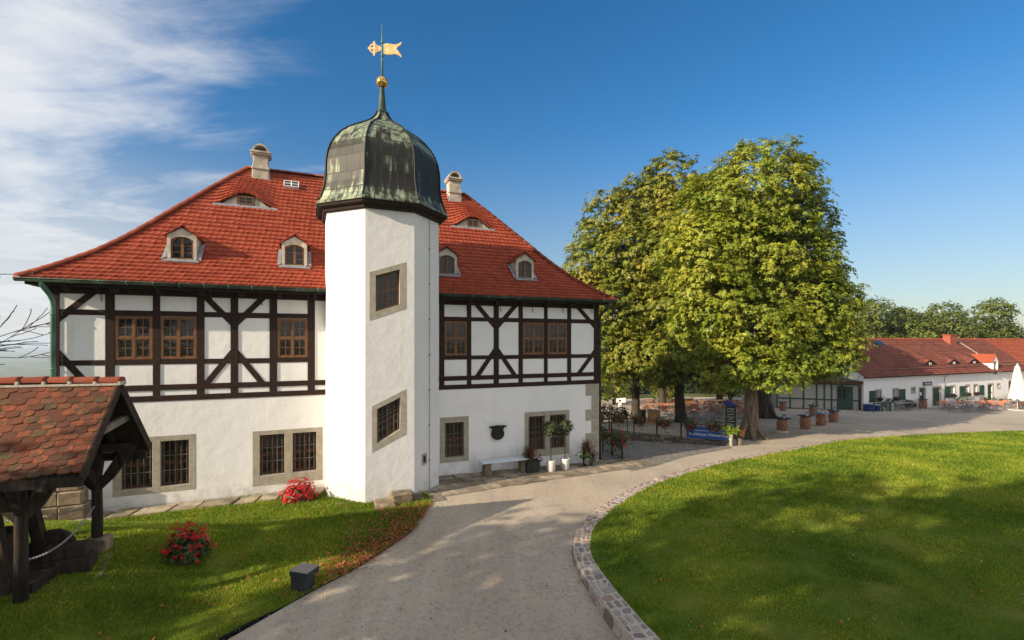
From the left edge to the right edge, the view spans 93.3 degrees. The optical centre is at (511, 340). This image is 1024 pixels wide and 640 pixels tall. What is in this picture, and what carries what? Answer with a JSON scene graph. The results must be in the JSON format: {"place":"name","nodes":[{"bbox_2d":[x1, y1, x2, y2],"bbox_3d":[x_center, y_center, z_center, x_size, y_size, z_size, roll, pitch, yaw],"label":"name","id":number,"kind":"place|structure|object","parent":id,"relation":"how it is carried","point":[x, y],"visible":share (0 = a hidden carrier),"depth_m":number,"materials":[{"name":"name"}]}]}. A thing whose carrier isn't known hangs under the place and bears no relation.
{"place":"outdoors","nodes":[
{"label":"outdoors","id":0,"kind":"place"},
{"bbox_2d":[74,487,324,520],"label":"stone paving","id":1,"kind":"structure","parent":0,"point":[146,510],"depth_m":14.17,"materials":[{"name":"stone"}]},
{"bbox_2d":[90,486,320,514],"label":"weeds","id":2,"kind":"object","parent":1,"relation":"on","point":[220,501],"visible":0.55,"depth_m":14.75,"materials":[{"name":"green plant"}]},
{"bbox_2d":[0,490,430,639],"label":"lawn","id":3,"kind":"structure","parent":0,"point":[202,627],"depth_m":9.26,"materials":[{"name":"plant"}]},
{"bbox_2d":[0,376,151,603],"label":"open shelter","id":4,"kind":"object","parent":3,"relation":"on","point":[64,432],"visible":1,"depth_m":8.63,"materials":[{"name":"tile"}]},
{"bbox_2d":[4,506,90,521],"bbox_3d":[-9.988,3.518,9.752,2.776,0.250,0.045,0,0,-14],"label":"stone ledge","id":5,"kind":"object","parent":4,"relation":"attached to","point":[58,513],"visible":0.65,"depth_m":9.93,"materials":[{"name":"stone"}]},
{"bbox_2d":[29,506,94,559],"bbox_3d":[-8.466,3.624,9.150,0.047,0.457,1.645,0,0,-9],"label":"barrier chain","id":6,"kind":"object","parent":4,"relation":"hanging from","point":[61,543],"visible":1,"depth_m":9.19,"materials":[{"name":"metal"}]},
{"bbox_2d":[41,553,112,588],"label":"bare earth","id":7,"kind":"structure","parent":3,"relation":"on","point":[104,566],"depth_m":9.52,"materials":[{"name":"soil"}]},
{"bbox_2d":[0,508,56,597],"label":"wine press","id":8,"kind":"object","parent":7,"relation":"on","point":[39,578],"visible":0.47,"depth_m":8.69,"materials":[{"name":"brown wood"}]},
{"bbox_2d":[29,528,75,560],"bbox_3d":[-9.014,4.100,9.474,0.800,0.780,0.200,0,-16,-20],"label":"millstone disc","id":9,"kind":"object","parent":8,"relation":"on","point":[56,536],"visible":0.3,"depth_m":9.46,"materials":[{"name":"stone"}]},
{"bbox_2d":[29,539,97,575],"bbox_3d":[-8.637,4.180,9.265,1.000,0.520,0.440,0,0,-27],"label":"beam stack","id":10,"kind":"object","parent":7,"relation":"on","point":[78,556],"visible":0.79,"depth_m":9.18,"materials":[{"name":"brown wood"}]},
{"bbox_2d":[156,515,216,565],"bbox_3d":[-7.047,4.316,10.519,1.155,1.021,1.028,0,0,0],"label":"geranium bush","id":11,"kind":"object","parent":3,"relation":"on","point":[192,547],"visible":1,"depth_m":10.34,"materials":[{"name":"red plant"}]},
{"bbox_2d":[28,500,433,639],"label":"fallen leaves","id":12,"kind":"object","parent":3,"relation":"on","point":[362,557],"visible":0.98,"depth_m":11.53,"materials":[{"name":"brown plant"}]},
{"bbox_2d":[279,474,319,504],"bbox_3d":[-6.469,4.541,14.757,1.133,0.862,1.178,0,0,0],"label":"geranium bush","id":13,"kind":"object","parent":3,"relation":"on","point":[299,492],"visible":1,"depth_m":14.53,"materials":[{"name":"red plant"}]},
{"bbox_2d":[289,562,318,597],"bbox_3d":[-4.225,4.890,9.840,0.430,0.540,0.380,0,0,16],"label":"light bollard","id":14,"kind":"object","parent":3,"relation":"on","point":[302,575],"visible":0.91,"depth_m":9.72,"materials":[{"name":"stone"}]},
{"bbox_2d":[373,489,424,509],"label":"stone steps","id":15,"kind":"structure","parent":3,"relation":"on","point":[401,496],"depth_m":14.42,"materials":[{"name":"stone"}]},
{"bbox_2d":[0,345,741,639],"bbox_3d":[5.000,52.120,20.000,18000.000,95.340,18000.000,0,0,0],"label":"ground","id":16,"kind":"structure","parent":0,"point":[28,366],"depth_m":1952.63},
{"bbox_2d":[0,274,49,364],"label":"bare tree","id":17,"kind":"object","parent":16,"relation":"on","point":[2,349],"visible":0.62,"depth_m":15.13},
{"bbox_2d":[12,139,617,520],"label":"manor house","id":18,"kind":"structure","parent":16,"relation":"on","point":[197,321],"depth_m":15.73,"materials":[{"name":"white paint"}]},
{"bbox_2d":[115,316,152,359],"bbox_3d":[-10.971,-0.087,14.051,0.884,1.255,0.076,0,0,-23],"label":"window","id":19,"kind":"structure","parent":18,"relation":"in","point":[133,334],"depth_m":14.02,"materials":[{"name":"brown wood"}]},
{"bbox_2d":[113,434,195,496],"bbox_3d":[-10.535,3.645,14.322,2.020,1.670,0.242,0,0,-23],"label":"window","id":20,"kind":"structure","parent":18,"relation":"in","point":[169,465],"depth_m":14.32,"materials":[{"name":"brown wood"}]},
{"bbox_2d":[160,317,196,358],"bbox_3d":[-9.967,-0.087,14.474,0.904,1.255,0.076,0,0,-23],"label":"window","id":21,"kind":"structure","parent":18,"relation":"in","point":[178,335],"depth_m":14.44,"materials":[{"name":"brown wood"}]},
{"bbox_2d":[252,427,321,486],"bbox_3d":[-7.259,3.720,15.701,2.050,1.740,0.242,0,0,-23],"label":"window","id":22,"kind":"structure","parent":18,"relation":"in","point":[278,456],"depth_m":15.62,"materials":[{"name":"beige stone"}]},
{"bbox_2d":[277,318,306,357],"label":"window","id":23,"kind":"structure","parent":18,"relation":"in","point":[291,333],"depth_m":15.65,"materials":[{"name":"brown wood"}]},
{"bbox_2d":[315,30,447,502],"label":"stair tower","id":24,"kind":"structure","parent":18,"relation":"attached to","point":[381,214],"depth_m":14.84,"materials":[{"name":"white paint"}]},
{"bbox_2d":[369,262,405,320],"bbox_3d":[-3.820,-1.515,14.828,1.090,1.830,0.246,0,0,-23],"label":"window","id":25,"kind":"structure","parent":24,"relation":"in","point":[387,286],"depth_m":14.85,"materials":[{"name":"beige stone"}]},
{"bbox_2d":[372,389,405,452],"bbox_3d":[-3.783,2.430,14.844,1.025,1.880,0.246,0,0,-23],"label":"window","id":26,"kind":"structure","parent":24,"relation":"in","point":[388,415],"depth_m":14.85,"materials":[{"name":"beige stone"}]},
{"bbox_2d":[440,416,468,462],"bbox_3d":[-2.157,3.620,17.848,1.100,1.660,0.242,0,0,-23],"label":"window","id":27,"kind":"structure","parent":18,"relation":"in","point":[454,431],"depth_m":17.88,"materials":[{"name":"beige stone"}]},
{"bbox_2d":[444,321,466,355],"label":"window","id":28,"kind":"structure","parent":18,"relation":"in","point":[455,332],"depth_m":17.77,"materials":[{"name":"brown wood"}]},
{"bbox_2d":[489,425,506,439],"bbox_3d":[-0.530,3.476,18.316,0.680,0.568,0.166,0,0,-23],"label":"wall plaque","id":29,"kind":"object","parent":18,"relation":"attached to","point":[497,432],"depth_m":18.28,"materials":[{"name":"brown metal"}]},
{"bbox_2d":[523,322,543,354],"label":"window","id":30,"kind":"structure","parent":18,"relation":"in","point":[533,333],"depth_m":18.99,"materials":[{"name":"brown wood"}]},
{"bbox_2d":[525,410,568,456],"bbox_3d":[1.364,3.680,19.331,2.000,1.780,0.242,0,0,-23],"label":"window","id":31,"kind":"structure","parent":18,"relation":"in","point":[534,421],"depth_m":19.25,"materials":[{"name":"beige stone"}]},
{"bbox_2d":[548,323,566,353],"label":"window","id":32,"kind":"structure","parent":18,"relation":"in","point":[557,332],"depth_m":19.41,"materials":[{"name":"brown wood"}]},
{"bbox_2d":[601,402,614,422],"bbox_3d":[6.614,5.440,36.295,2.284,1.702,1.815,0,0,0],"label":"clipped bush","id":33,"kind":"object","parent":16,"relation":"on","point":[603,408],"visible":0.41,"depth_m":36.06,"materials":[{"name":"green plant"}]},
{"bbox_2d":[601,416,618,430],"bbox_3d":[6.250,5.388,31.100,2.416,1.185,0.090,0,0,25],"label":"garden railing","id":34,"kind":"object","parent":16,"relation":"on","point":[609,423],"visible":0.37,"depth_m":31.07,"materials":[{"name":"black metal"}]},
{"bbox_2d":[601,368,632,404],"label":"garden shrub","id":35,"kind":"object","parent":16,"relation":"on","point":[610,395],"visible":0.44,"depth_m":57.55,"materials":[{"name":"green plant"}]},
{"bbox_2d":[606,406,631,422],"bbox_3d":[8.116,5.575,36.774,2.191,1.517,1.755,0,0,0],"label":"clipped bush","id":36,"kind":"object","parent":16,"relation":"on","point":[623,410],"visible":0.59,"depth_m":36.49,"materials":[{"name":"green plant"}]},
{"bbox_2d":[649,384,685,402],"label":"garden shrub","id":37,"kind":"object","parent":16,"relation":"on","point":[669,395],"visible":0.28,"depth_m":57.26,"materials":[{"name":"green plant"}]},
{"bbox_2d":[601,372,743,394],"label":"hedge","id":38,"kind":"object","parent":16,"relation":"on","point":[643,388],"visible":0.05,"depth_m":70.98,"materials":[{"name":"green plant"}]},
{"bbox_2d":[716,389,722,405],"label":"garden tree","id":39,"kind":"object","parent":16,"relation":"on","point":[718,397],"depth_m":56.93,"materials":[{"name":"green plant"}]},
{"bbox_2d":[719,423,743,445],"bbox_3d":[11.170,4.792,24.581,1.144,1.343,1.076,0,0,0],"label":"potted plant","id":40,"kind":"object","parent":16,"relation":"on","point":[730,434],"visible":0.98,"depth_m":24.55,"materials":[{"name":"green plant"}]},
{"bbox_2d":[723,388,743,400],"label":"garden shrub","id":41,"kind":"object","parent":16,"relation":"on","point":[730,395],"visible":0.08,"depth_m":61.89,"materials":[{"name":"green plant"}]},
{"bbox_2d":[733,429,747,445],"bbox_3d":[11.674,4.995,24.937,0.787,0.976,0.885,0,0,-28],"label":"potted plant","id":42,"kind":"object","parent":16,"relation":"on","point":[739,440],"visible":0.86,"depth_m":24.80,"materials":[{"name":"green plant"}]},
{"bbox_2d":[862,404,872,410],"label":"storage box","id":43,"kind":"object","parent":16,"relation":"on","point":[867,407],"visible":0.65,"depth_m":47.95,"materials":[{"name":"blue plastic"}]},
{"bbox_2d":[847,295,911,337],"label":"oak tree","id":44,"kind":"object","parent":16,"relation":"on","point":[873,330],"visible":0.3,"depth_m":74.03,"materials":[{"name":"green plant"}]},
{"bbox_2d":[879,397,896,407],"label":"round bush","id":45,"kind":"object","parent":16,"relation":"on","point":[887,399],"visible":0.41,"depth_m":49.51,"materials":[{"name":"green plant"}]},
{"bbox_2d":[886,402,894,410],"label":"waste bin","id":46,"kind":"object","parent":16,"relation":"on","point":[892,406],"visible":0.57,"depth_m":48.24,"materials":[{"name":"grey metal"}]},
{"bbox_2d":[900,399,916,408],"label":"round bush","id":47,"kind":"object","parent":16,"relation":"on","point":[907,404],"visible":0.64,"depth_m":50.76,"materials":[{"name":"green plant"}]},
{"bbox_2d":[880,306,941,337],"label":"oak tree","id":48,"kind":"object","parent":16,"relation":"on","point":[917,320],"visible":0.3,"depth_m":75.24,"materials":[{"name":"green plant"}]},
{"bbox_2d":[843,334,1023,409],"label":"long barn","id":49,"kind":"structure","parent":16,"relation":"on","point":[947,365],"depth_m":56.45,"materials":[{"name":"white paint"}]},
{"bbox_2d":[875,389,881,401],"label":"window","id":50,"kind":"structure","parent":49,"relation":"in","point":[876,390],"depth_m":50.38,"materials":[{"name":"white paint"}]},
{"bbox_2d":[892,388,898,400],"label":"window","id":51,"kind":"structure","parent":49,"relation":"in","point":[893,389],"depth_m":51.50,"materials":[{"name":"white paint"}]},
{"bbox_2d":[919,386,925,398],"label":"door","id":52,"kind":"structure","parent":49,"relation":"in","point":[921,389],"depth_m":53.40,"materials":[{"name":"green paint"}]},
{"bbox_2d":[932,386,941,405],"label":"door","id":53,"kind":"structure","parent":49,"relation":"in","point":[935,389],"depth_m":54.37,"materials":[{"name":"green paint"}]},
{"bbox_2d":[950,385,955,397],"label":"window","id":54,"kind":"structure","parent":49,"relation":"in","point":[950,385],"depth_m":55.56,"materials":[{"name":"white paint"}]},
{"bbox_2d":[964,384,969,396],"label":"window","id":55,"kind":"structure","parent":49,"relation":"in","point":[965,385],"depth_m":56.80,"materials":[{"name":"white paint"}]},
{"bbox_2d":[973,384,978,395],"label":"window","id":56,"kind":"structure","parent":49,"relation":"in","point":[973,384],"depth_m":57.40,"materials":[{"name":"white paint"}]},
{"bbox_2d":[987,383,993,399],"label":"door","id":57,"kind":"structure","parent":49,"relation":"in","point":[989,392],"depth_m":58.74,"materials":[{"name":"green paint"}]},
{"bbox_2d":[920,300,986,337],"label":"oak tree","id":58,"kind":"object","parent":16,"relation":"on","point":[958,326],"visible":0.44,"depth_m":76.84,"materials":[{"name":"green plant"}]},
{"bbox_2d":[956,394,970,405],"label":"potted bush","id":59,"kind":"object","parent":16,"relation":"on","point":[962,398],"visible":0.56,"depth_m":54.57,"materials":[{"name":"green plant"}]},
{"bbox_2d":[960,314,1005,334],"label":"oak tree","id":60,"kind":"object","parent":16,"relation":"on","point":[981,322],"visible":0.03,"depth_m":83.17,"materials":[{"name":"green plant"}]},
{"bbox_2d":[962,297,1023,338],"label":"oak tree","id":61,"kind":"object","parent":16,"relation":"on","point":[1011,330],"visible":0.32,"depth_m":76.96,"materials":[{"name":"green plant"}]},
{"bbox_2d":[315,488,444,504],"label":"stone paving","id":62,"kind":"structure","parent":0,"point":[440,497],"depth_m":14.91,"materials":[{"name":"stone"}]},
{"bbox_2d":[0,0,1023,345],"label":"sky","id":63,"kind":"structure","parent":0,"point":[114,114],"materials":[{"name":"blue"}]},
{"bbox_2d":[425,459,653,496],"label":"stone paving","id":64,"kind":"structure","parent":0,"point":[451,485],"depth_m":17.39,"materials":[{"name":"stone"}]},
{"bbox_2d":[478,456,529,476],"bbox_3d":[-0.250,4.668,17.910,1.960,0.570,0.440,0,0,-23],"label":"stone bench","id":65,"kind":"object","parent":64,"relation":"on","point":[487,467],"visible":0.79,"depth_m":17.70,"materials":[{"name":"stone"}]},
{"bbox_2d":[521,443,543,472],"bbox_3d":[0.714,4.348,18.153,1.006,1.182,0.800,0,0,-23],"label":"planter","id":66,"kind":"object","parent":64,"relation":"on","point":[532,464],"visible":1,"depth_m":18.03,"materials":[{"name":"grey ceramic"}]},
{"bbox_2d":[541,420,560,471],"bbox_3d":[1.473,3.943,18.184,0.759,1.940,0.732,0,0,0],"label":"standard tree","id":67,"kind":"object","parent":64,"relation":"on","point":[550,430],"visible":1,"depth_m":18.09,"materials":[{"name":"green plant"}]},
{"bbox_2d":[557,420,574,469],"bbox_3d":[2.020,3.963,18.574,0.738,1.930,0.765,0,0,-30],"label":"standard tree","id":68,"kind":"object","parent":64,"relation":"on","point":[564,460],"visible":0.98,"depth_m":18.44,"materials":[{"name":"green plant"}]},
{"bbox_2d":[575,438,598,465],"bbox_3d":[3.020,4.383,19.220,1.033,1.156,0.748,0,0,1],"label":"planter","id":69,"kind":"object","parent":64,"relation":"on","point":[587,459],"visible":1,"depth_m":19.11,"materials":[{"name":"green plant"}]},
{"bbox_2d":[228,397,1023,639],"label":"gravel path","id":70,"kind":"structure","parent":0,"point":[854,423],"depth_m":10.93,"materials":[{"name":"beige gravel"}]},
{"bbox_2d":[218,528,413,639],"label":"lawn edging","id":71,"kind":"object","parent":70,"relation":"on","point":[237,630],"visible":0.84,"depth_m":9.01,"materials":[{"name":"black metal"}]},
{"bbox_2d":[239,459,714,639],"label":"pebbles","id":72,"kind":"object","parent":70,"relation":"on","point":[474,583],"visible":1,"depth_m":9.71,"materials":[{"name":"gravel"}]},
{"bbox_2d":[374,474,585,639],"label":"fallen leaves","id":73,"kind":"object","parent":70,"relation":"on","point":[505,631],"visible":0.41,"depth_m":9.70,"materials":[{"name":"brown plant"}]},
{"bbox_2d":[616,398,625,415],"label":"letter post","id":74,"kind":"object","parent":70,"relation":"on","point":[620,401],"visible":0.81,"depth_m":42.74,"materials":[{"name":"white paint"}]},
{"bbox_2d":[560,169,687,419],"bbox_3d":[8.833,-3.703,39.493,11.072,20.194,10.331,0,0,0],"label":"chestnut tree","id":75,"kind":"object","parent":70,"relation":"on","point":[615,272],"visible":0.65,"depth_m":36.62,"materials":[{"name":"green plant"}]},
{"bbox_2d":[619,330,665,407],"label":"garden tree","id":76,"kind":"object","parent":70,"relation":"on","point":[662,396],"visible":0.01,"depth_m":52.89,"materials":[{"name":"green plant"}]},
{"bbox_2d":[639,409,645,421],"bbox_3d":[9.950,5.723,36.900,0.440,0.900,0.440,0,0,-10],"label":"blue bin","id":77,"kind":"object","parent":70,"relation":"on","point":[643,413],"visible":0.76,"depth_m":36.72,"materials":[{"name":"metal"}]},
{"bbox_2d":[647,410,659,423],"bbox_3d":[10.650,5.721,36.300,0.920,0.920,0.800,0,0,24],"label":"wooden cabinet","id":78,"kind":"object","parent":70,"relation":"on","point":[653,414],"visible":0.79,"depth_m":35.99,"materials":[{"name":"wood"}]},
{"bbox_2d":[664,408,674,418],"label":"folding table","id":79,"kind":"object","parent":70,"relation":"on","point":[670,409],"visible":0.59,"depth_m":40.18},
{"bbox_2d":[613,431,729,445],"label":"rubble wall","id":80,"kind":"structure","parent":70,"relation":"on","point":[649,437],"depth_m":25.84,"materials":[{"name":"stone"}]},
{"bbox_2d":[611,414,732,441],"bbox_3d":[8.425,4.723,25.975,6.248,1.235,0.089,0,0,23],"label":"garden railing","id":81,"kind":"object","parent":80,"relation":"on","point":[657,434],"visible":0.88,"depth_m":26.37,"materials":[{"name":"black metal"}]},
{"bbox_2d":[609,410,627,428],"bbox_3d":[5.928,4.406,26.922,1.020,1.020,0.982,0,0,-43],"label":"flower basket","id":82,"kind":"object","parent":81,"relation":"attached to","point":[617,419],"visible":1,"depth_m":26.88,"materials":[{"name":"green plant"}]},
{"bbox_2d":[629,409,649,429],"bbox_3d":[6.914,4.342,26.522,1.333,1.184,0.795,0,0,14],"label":"flower basket","id":83,"kind":"object","parent":81,"relation":"attached to","point":[638,421],"visible":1,"depth_m":26.41,"materials":[{"name":"green plant"}]},
{"bbox_2d":[653,413,674,433],"bbox_3d":[8.191,4.463,25.977,1.398,1.094,0.903,0,0,-19],"label":"flower basket","id":84,"kind":"object","parent":81,"relation":"attached to","point":[663,423],"visible":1,"depth_m":25.89,"materials":[{"name":"green plant"}]},
{"bbox_2d":[680,416,702,433],"bbox_3d":[9.415,4.431,25.464,1.104,0.974,0.842,0,0,0],"label":"flower basket","id":85,"kind":"object","parent":81,"relation":"attached to","point":[691,425],"visible":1,"depth_m":25.35,"materials":[{"name":"green plant"}]},
{"bbox_2d":[687,427,729,439],"bbox_3d":[10.188,4.800,25.116,2.100,0.620,0.095,0,0,23],"label":"blue banner","id":86,"kind":"object","parent":81,"relation":"attached to","point":[701,433],"visible":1,"depth_m":25.12,"materials":[{"name":"fabric"}]},
{"bbox_2d":[705,416,723,432],"bbox_3d":[10.556,4.379,24.983,1.412,0.980,0.738,0,0,0],"label":"flower basket","id":87,"kind":"object","parent":81,"relation":"attached to","point":[715,426],"visible":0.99,"depth_m":24.88,"materials":[{"name":"green plant"}]},
{"bbox_2d":[627,147,748,422],"bbox_3d":[14.090,-4.218,37.285,10.857,21.051,10.494,0,0,0],"label":"chestnut tree","id":88,"kind":"object","parent":70,"relation":"on","point":[671,367],"visible":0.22,"depth_m":35.18,"materials":[{"name":"green plant"}]},
{"bbox_2d":[684,397,693,403],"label":"wooden bar","id":89,"kind":"object","parent":70,"relation":"on","point":[688,400],"visible":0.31,"depth_m":50.14,"materials":[{"name":"wood"}]},
{"bbox_2d":[723,400,737,442],"bbox_3d":[11.750,4.340,26.000,0.700,2.240,0.120,0,0,14],"label":"chalk board","id":90,"kind":"object","parent":70,"relation":"on","point":[730,413],"visible":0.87,"depth_m":25.98,"materials":[{"name":"grey wood"}]},
{"bbox_2d":[650,134,877,440],"bbox_3d":[14.283,-2.874,28.710,12.607,17.357,9.330,0,0,0],"label":"chestnut tree","id":91,"kind":"object","parent":70,"relation":"on","point":[791,319],"visible":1,"depth_m":26.12,"materials":[{"name":"green plant"}]},
{"bbox_2d":[774,417,790,432],"bbox_3d":[17.000,5.320,30.400,0.936,0.936,0.936,0,0,-27],"label":"barrel table","id":92,"kind":"object","parent":70,"relation":"on","point":[782,425],"visible":0.98,"depth_m":30.16,"materials":[{"name":"wood"}]},
{"bbox_2d":[777,401,787,410],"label":"barrel table","id":93,"kind":"object","parent":70,"relation":"on","point":[782,405],"visible":1,"depth_m":48.34,"materials":[{"name":"wood"}]},
{"bbox_2d":[726,234,860,418],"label":"chestnut tree","id":94,"kind":"object","parent":70,"relation":"on","point":[766,408],"visible":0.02,"depth_m":40.22,"materials":[{"name":"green plant"}]},
{"bbox_2d":[572,430,1018,639],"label":"stone kerb","id":95,"kind":"structure","parent":70,"relation":"on","point":[622,619],"depth_m":10.08,"materials":[{"name":"grey stone"}]},
{"bbox_2d":[798,414,812,428],"bbox_3d":[19.650,5.450,32.400,0.936,0.916,0.936,0,0,36],"label":"barrel table","id":96,"kind":"object","parent":70,"relation":"on","point":[804,421],"visible":1,"depth_m":32.15,"materials":[{"name":"wood"}]},
{"bbox_2d":[808,404,818,415],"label":"barrel table","id":97,"kind":"object","parent":70,"relation":"on","point":[812,408],"visible":0.78,"depth_m":42.95,"materials":[{"name":"wood"}]},
{"bbox_2d":[770,372,862,409],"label":"garden pavilion","id":98,"kind":"structure","parent":70,"relation":"on","point":[845,395],"depth_m":50.73,"materials":[{"name":"white paint"}]},
{"bbox_2d":[837,386,852,409],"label":"door","id":99,"kind":"structure","parent":98,"relation":"in","point":[847,391],"depth_m":50.04,"materials":[{"name":"green paint"}]},
{"bbox_2d":[812,412,829,425],"bbox_3d":[22.100,5.604,34.600,1.136,0.916,1.136,0,0,36],"label":"barrel table","id":100,"kind":"object","parent":70,"relation":"on","point":[820,418],"visible":0.98,"depth_m":34.35,"materials":[{"name":"wood"}]},
{"bbox_2d":[827,409,839,422],"bbox_3d":[24.600,5.772,37.000,0.936,0.916,0.936,0,0,-26],"label":"barrel table","id":101,"kind":"object","parent":70,"relation":"on","point":[833,416],"visible":0.98,"depth_m":36.77,"materials":[{"name":"wood"}]},
{"bbox_2d":[873,402,890,411],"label":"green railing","id":102,"kind":"object","parent":70,"relation":"on","point":[881,403],"visible":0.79,"depth_m":47.51,"materials":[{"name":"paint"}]},
{"bbox_2d":[918,399,928,408],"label":"barrel table","id":103,"kind":"object","parent":70,"relation":"on","point":[924,404],"visible":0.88,"depth_m":51.87,"materials":[{"name":"wood"}]},
{"bbox_2d":[1006,363,1023,410],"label":"closed parasol","id":104,"kind":"object","parent":70,"relation":"on","point":[1016,390],"visible":0.99,"depth_m":48.56,"materials":[{"name":"white fabric"}]},
{"bbox_2d":[601,439,731,470],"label":"cobbled ramp","id":105,"kind":"structure","parent":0,"point":[655,453],"depth_m":23.10,"materials":[{"name":"grey stone"}]},
{"bbox_2d":[602,433,622,458],"bbox_3d":[4.485,4.678,21.650,0.087,1.245,2.045,0,0,-14],"label":"stair railing","id":106,"kind":"object","parent":105,"relation":"on","point":[615,454],"visible":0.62,"depth_m":21.23,"materials":[{"name":"black metal"}]},
{"bbox_2d":[601,425,614,444],"bbox_3d":[4.256,4.334,22.273,1.236,0.867,0.784,0,0,-8],"label":"flower basket","id":107,"kind":"object","parent":106,"relation":"attached to","point":[604,434],"visible":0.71,"depth_m":22.20,"materials":[{"name":"green plant"}]},
{"bbox_2d":[605,425,634,457],"bbox_3d":[4.612,4.356,20.935,1.745,1.368,0.929,0,0,-20],"label":"flower basket","id":108,"kind":"object","parent":106,"relation":"attached to","point":[616,440],"visible":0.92,"depth_m":20.90,"materials":[{"name":"green plant"}]},
{"bbox_2d":[589,430,1023,639],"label":"lawn","id":109,"kind":"structure","parent":0,"point":[689,600],"depth_m":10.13,"materials":[{"name":"plant"}]},
{"bbox_2d":[616,458,1022,633],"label":"fallen leaves","id":110,"kind":"object","parent":109,"relation":"on","point":[851,565],"visible":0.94,"depth_m":10.32,"materials":[{"name":"brown plant"}]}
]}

